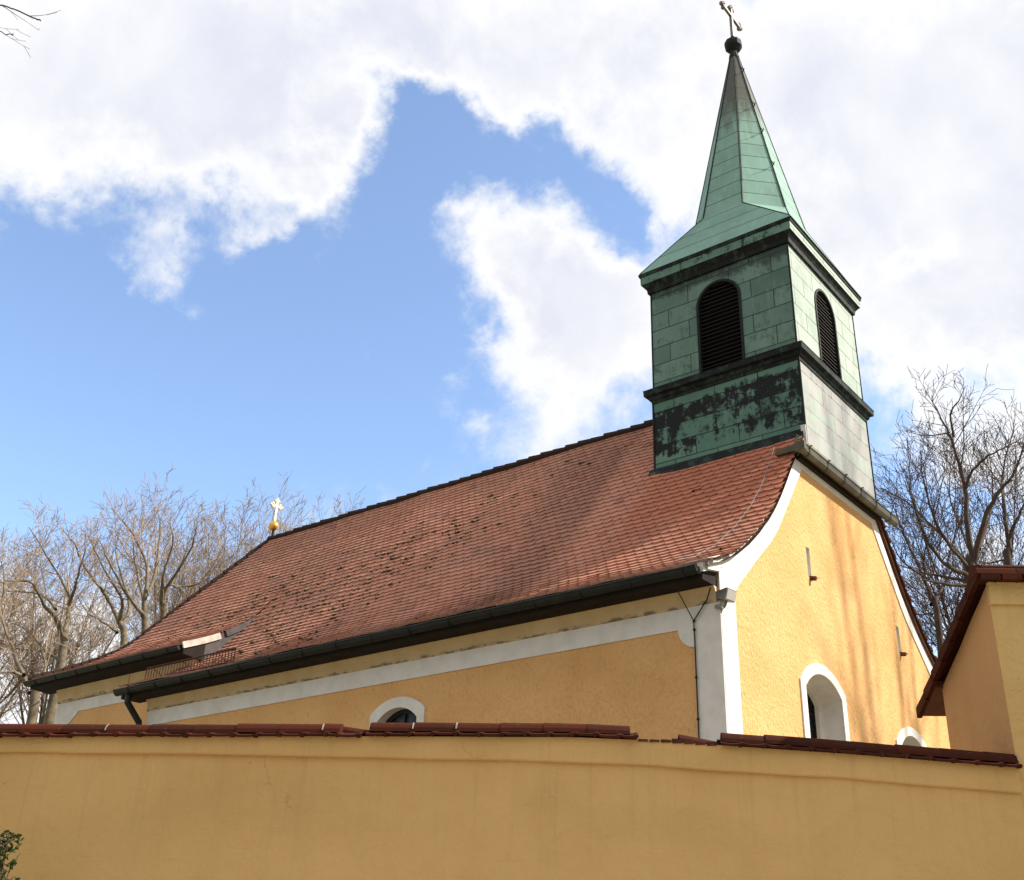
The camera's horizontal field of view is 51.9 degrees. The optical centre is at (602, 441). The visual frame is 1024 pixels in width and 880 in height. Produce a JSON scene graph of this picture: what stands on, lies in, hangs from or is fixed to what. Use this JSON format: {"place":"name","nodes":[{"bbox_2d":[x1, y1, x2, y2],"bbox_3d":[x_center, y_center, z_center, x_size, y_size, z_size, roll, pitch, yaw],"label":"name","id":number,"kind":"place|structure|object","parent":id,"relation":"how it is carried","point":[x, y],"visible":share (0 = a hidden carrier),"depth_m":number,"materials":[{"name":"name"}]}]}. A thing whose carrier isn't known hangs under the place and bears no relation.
{"place":"outdoors","nodes":[
{"label":"outdoors","id":0,"kind":"place"},
{"bbox_2d":[0,4,59,57],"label":"bare tree","id":1,"kind":"object","parent":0,"point":[4,6],"visible":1,"depth_m":7.42,"materials":[{"name":"brown plant"}]},
{"bbox_2d":[23,1,949,748],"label":"church","id":2,"kind":"structure","parent":0,"point":[581,581],"depth_m":19.15,"materials":[{"name":"yellow paint"}]},
{"bbox_2d":[369,697,425,727],"bbox_3d":[-3.279,5.293,16.700,1.230,2.370,0.242,-17,-30,31],"label":"window","id":3,"kind":"structure","parent":2,"relation":"in","point":[415,711],"depth_m":17.11,"materials":[{"name":"white paint"}]},
{"bbox_2d":[714,587,736,609],"bbox_3d":[1.666,2.164,14.246,0.253,0.274,0.250,-17,-30,31],"label":"floodlight","id":4,"kind":"object","parent":2,"relation":"attached to","point":[726,595],"visible":1,"depth_m":14.20,"materials":[{"name":"grey metal"}]},
{"bbox_2d":[799,663,849,740],"bbox_3d":[3.252,4.733,16.193,0.542,2.500,1.710,-17,-30,31],"label":"window","id":5,"kind":"structure","parent":2,"relation":"in","point":[810,704],"depth_m":16.80,"materials":[{"name":"white paint"}]},
{"bbox_2d":[896,727,926,746],"bbox_3d":[5.666,6.298,18.790,0.030,2.280,1.680,-17,-30,31],"label":"window","id":6,"kind":"structure","parent":2,"relation":"in","point":[904,732],"depth_m":19.11,"materials":[{"name":"white paint"}]},
{"bbox_2d":[0,0,1023,723],"label":"sky","id":7,"kind":"structure","parent":0,"point":[393,249],"materials":[{"name":"blue"}]},
{"label":"ground","id":8,"kind":"structure","parent":0,"visible":0},
{"bbox_2d":[0,829,23,879],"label":"shrub","id":9,"kind":"object","parent":8,"relation":"on","point":[5,849],"visible":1,"depth_m":7.96,"materials":[{"name":"green plant"}]},
{"bbox_2d":[0,525,69,723],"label":"bare tree","id":10,"kind":"object","parent":8,"relation":"on","point":[33,711],"visible":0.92,"depth_m":31.09,"materials":[{"name":"brown plant"}]},
{"bbox_2d":[0,524,95,721],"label":"bare tree","id":11,"kind":"object","parent":8,"relation":"on","point":[2,710],"visible":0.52,"depth_m":42.73,"materials":[{"name":"grey plant"}]},
{"bbox_2d":[0,495,136,723],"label":"bare tree","id":12,"kind":"object","parent":8,"relation":"on","point":[52,703],"visible":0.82,"depth_m":32.53,"materials":[{"name":"grey plant"}]},
{"bbox_2d":[0,514,162,723],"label":"bare tree","id":13,"kind":"object","parent":8,"relation":"on","point":[70,661],"visible":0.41,"depth_m":44.10,"materials":[{"name":"grey plant"}]},
{"bbox_2d":[42,496,151,652],"bbox_3d":[-17.517,9.187,34.377,3.954,16.194,8.473,12,-28,-24],"label":"bare tree","id":14,"kind":"object","parent":8,"relation":"on","point":[122,626],"visible":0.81,"depth_m":35.54,"materials":[{"name":"brown plant"}]},
{"bbox_2d":[71,478,180,633],"bbox_3d":[-15.732,8.322,32.562,3.196,16.186,6.943,11,-27,-22],"label":"bare tree","id":15,"kind":"object","parent":8,"relation":"on","point":[143,611],"visible":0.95,"depth_m":34.65,"materials":[{"name":"grey plant"}]},
{"bbox_2d":[78,465,245,648],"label":"bare tree","id":16,"kind":"object","parent":8,"relation":"on","point":[155,592],"visible":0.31,"depth_m":42.22,"materials":[{"name":"grey plant"}]},
{"bbox_2d":[149,485,234,618],"bbox_3d":[-13.473,8.935,31.787,2.495,14.393,6.434,6,-26,-12],"label":"bare tree","id":17,"kind":"object","parent":8,"relation":"on","point":[163,595],"visible":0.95,"depth_m":33.37,"materials":[{"name":"brown plant"}]},
{"bbox_2d":[128,519,256,639],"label":"bare tree","id":18,"kind":"object","parent":8,"relation":"on","point":[181,570],"visible":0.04,"depth_m":44.24,"materials":[{"name":"grey plant"}]},
{"bbox_2d":[130,502,259,640],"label":"bare tree","id":19,"kind":"object","parent":8,"relation":"on","point":[185,588],"visible":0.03,"depth_m":46.96,"materials":[{"name":"grey plant"}]},
{"bbox_2d":[168,506,311,603],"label":"bare tree","id":20,"kind":"object","parent":8,"relation":"on","point":[232,539],"visible":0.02,"depth_m":47.53,"materials":[{"name":"grey plant"}]},
{"bbox_2d":[176,472,306,602],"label":"bare tree","id":21,"kind":"object","parent":8,"relation":"on","point":[241,528],"visible":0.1,"depth_m":43.77,"materials":[{"name":"grey plant"}]},
{"bbox_2d":[237,490,365,560],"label":"bare tree","id":22,"kind":"object","parent":8,"relation":"on","point":[337,505],"visible":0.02,"depth_m":47.73,"materials":[{"name":"grey plant"}]},
{"bbox_2d":[332,486,365,513],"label":"bare tree","id":23,"kind":"object","parent":8,"relation":"on","point":[346,507],"visible":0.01,"depth_m":52.71,"materials":[{"name":"grey plant"}]},
{"bbox_2d":[0,722,1023,879],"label":"churchyard wall","id":24,"kind":"structure","parent":8,"relation":"on","point":[452,801],"depth_m":9.03,"materials":[{"name":"paint"}]},
{"bbox_2d":[343,726,368,735],"bbox_3d":[-2.235,2.620,9.442,0.270,0.103,0.160,-2,-25,4],"label":"ridge tile","id":25,"kind":"object","parent":24,"relation":"on","point":[350,730],"visible":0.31,"depth_m":9.38,"materials":[{"name":"red ceramic"}]},
{"bbox_2d":[678,734,720,744],"bbox_3d":[0.862,2.701,9.398,0.383,0.137,0.170,1,-25,-3],"label":"ridge tile","id":26,"kind":"object","parent":24,"relation":"on","point":[689,738],"visible":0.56,"depth_m":9.34,"materials":[{"name":"red ceramic"}]},
{"bbox_2d":[874,466,963,654],"bbox_3d":[8.615,6.746,27.005,3.051,14.108,4.132,-17,-30,31],"label":"bare tree","id":27,"kind":"object","parent":8,"relation":"on","point":[932,599],"visible":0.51,"depth_m":27.85,"materials":[{"name":"brown plant"}]},
{"bbox_2d":[871,414,1023,657],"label":"bare tree","id":28,"kind":"object","parent":8,"relation":"on","point":[953,601],"visible":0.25,"depth_m":33.70,"materials":[{"name":"brown plant"}]},
{"bbox_2d":[874,364,1023,604],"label":"bare tree","id":29,"kind":"object","parent":8,"relation":"on","point":[970,559],"visible":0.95,"depth_m":26.62,"materials":[{"name":"brown plant"}]},
{"bbox_2d":[916,565,1023,804],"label":"gatehouse","id":30,"kind":"object","parent":8,"relation":"on","point":[973,691],"visible":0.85,"depth_m":9.88,"materials":[{"name":"paint"}]},
{"bbox_2d":[960,395,1023,566],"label":"bare tree","id":31,"kind":"object","parent":8,"relation":"on","point":[1007,557],"visible":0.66,"depth_m":30.33,"materials":[{"name":"brown plant"}]}
]}

